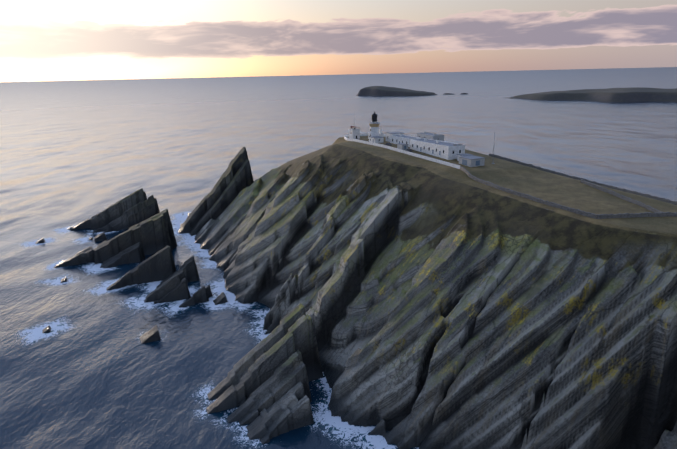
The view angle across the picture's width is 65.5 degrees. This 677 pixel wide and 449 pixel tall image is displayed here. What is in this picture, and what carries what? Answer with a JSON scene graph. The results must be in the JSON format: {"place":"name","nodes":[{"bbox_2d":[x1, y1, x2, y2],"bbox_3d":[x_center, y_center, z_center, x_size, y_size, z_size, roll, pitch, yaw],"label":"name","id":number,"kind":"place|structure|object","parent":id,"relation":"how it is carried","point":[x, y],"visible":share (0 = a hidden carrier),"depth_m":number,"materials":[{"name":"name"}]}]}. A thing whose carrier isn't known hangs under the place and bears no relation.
{"place":"outdoors","nodes":[
{"label":"outdoors","id":0,"kind":"place"},
{"bbox_2d":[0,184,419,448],"bbox_3d":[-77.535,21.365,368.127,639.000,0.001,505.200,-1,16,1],"label":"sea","id":1,"kind":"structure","parent":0,"point":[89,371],"depth_m":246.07,"materials":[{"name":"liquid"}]},
{"bbox_2d":[0,67,676,200],"bbox_3d":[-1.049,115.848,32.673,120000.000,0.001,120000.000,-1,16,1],"label":"sea","id":2,"kind":"structure","parent":0,"point":[135,132],"depth_m":1323.89,"materials":[{"name":"liquid"}]},
{"bbox_2d":[357,86,436,95],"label":"island","id":3,"kind":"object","parent":2,"relation":"in","point":[379,91],"visible":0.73,"depth_m":2783.51,"materials":[{"name":"grey stone"}]},
{"bbox_2d":[509,87,676,102],"bbox_3d":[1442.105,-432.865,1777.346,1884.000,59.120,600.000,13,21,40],"label":"island","id":4,"kind":"object","parent":2,"relation":"on","point":[625,95],"visible":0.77,"depth_m":1951.79,"materials":[{"name":"grey stone"}]},
{"bbox_2d":[0,0,676,81],"label":"sky","id":5,"kind":"structure","parent":0,"point":[41,40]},
{"bbox_2d":[35,136,676,448],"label":"terrain","id":6,"kind":"structure","parent":0,"point":[410,301],"depth_m":190.84,"materials":[{"name":"grey stone"}]},
{"bbox_2d":[349,126,360,138],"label":"small building","id":7,"kind":"structure","parent":6,"relation":"on","point":[354,133],"depth_m":335.87,"materials":[{"name":"white paint"}]},
{"bbox_2d":[345,133,385,137],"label":"station wall","id":8,"kind":"structure","parent":6,"relation":"on","point":[364,134],"depth_m":349.69,"materials":[{"name":"white paint"}]},
{"bbox_2d":[369,111,379,136],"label":"lighthouse tower","id":9,"kind":"structure","parent":6,"relation":"on","point":[374,127],"depth_m":319.40,"materials":[{"name":"white paint"}]},
{"bbox_2d":[368,128,382,138],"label":"store","id":10,"kind":"structure","parent":6,"relation":"on","point":[380,133],"depth_m":329.33,"materials":[{"name":"white paint"}]},
{"bbox_2d":[369,136,383,142],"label":"tower annex","id":11,"kind":"object","parent":6,"relation":"on","point":[376,139],"visible":0.77,"depth_m":314.63,"materials":[{"name":"white paint"}]},
{"bbox_2d":[386,132,403,141],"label":"building","id":12,"kind":"structure","parent":6,"relation":"on","point":[388,134],"depth_m":317.89,"materials":[{"name":"white paint"}]},
{"bbox_2d":[344,136,459,168],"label":"station wall","id":13,"kind":"structure","parent":6,"relation":"on","point":[410,153],"depth_m":274.95,"materials":[{"name":"white paint"}]},
{"bbox_2d":[397,143,408,149],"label":"outbuilding","id":14,"kind":"structure","parent":6,"relation":"on","point":[402,146],"depth_m":287.59,"materials":[{"name":"white paint"}]},
{"bbox_2d":[390,133,420,146],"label":"building","id":15,"kind":"structure","parent":6,"relation":"on","point":[398,138],"depth_m":304.22,"materials":[{"name":"white paint"}]},
{"bbox_2d":[417,132,443,140],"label":"building","id":16,"kind":"structure","parent":6,"relation":"on","point":[435,136],"depth_m":291.14,"materials":[{"name":"white paint"}]},
{"bbox_2d":[410,138,464,159],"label":"long building","id":17,"kind":"structure","parent":6,"relation":"on","point":[443,149],"depth_m":268.93,"materials":[{"name":"white paint"}]},
{"bbox_2d":[457,153,471,160],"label":"store shed","id":18,"kind":"structure","parent":6,"relation":"on","point":[459,155],"depth_m":256.82,"materials":[{"name":"white paint"}]},
{"bbox_2d":[459,155,484,166],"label":"garage shed","id":19,"kind":"structure","parent":6,"relation":"on","point":[472,161],"depth_m":245.51,"materials":[{"name":"white paint"}]},
{"bbox_2d":[460,166,597,218],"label":"cliffside dyke","id":20,"kind":"structure","parent":6,"relation":"on","point":[559,206],"depth_m":197.22,"materials":[{"name":"stone"}]},
{"bbox_2d":[489,154,676,204],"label":"dyke","id":21,"kind":"structure","parent":6,"relation":"on","point":[593,182],"depth_m":233.85,"materials":[{"name":"stone"}]},
{"bbox_2d":[581,179,664,212],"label":"dyke","id":22,"kind":"structure","parent":6,"relation":"on","point":[636,202],"depth_m":199.00,"materials":[{"name":"stone"}]},
{"bbox_2d":[597,212,676,218],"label":"stone wall","id":23,"kind":"structure","parent":6,"relation":"on","point":[632,215],"depth_m":177.28,"materials":[{"name":"stone"}]}
]}

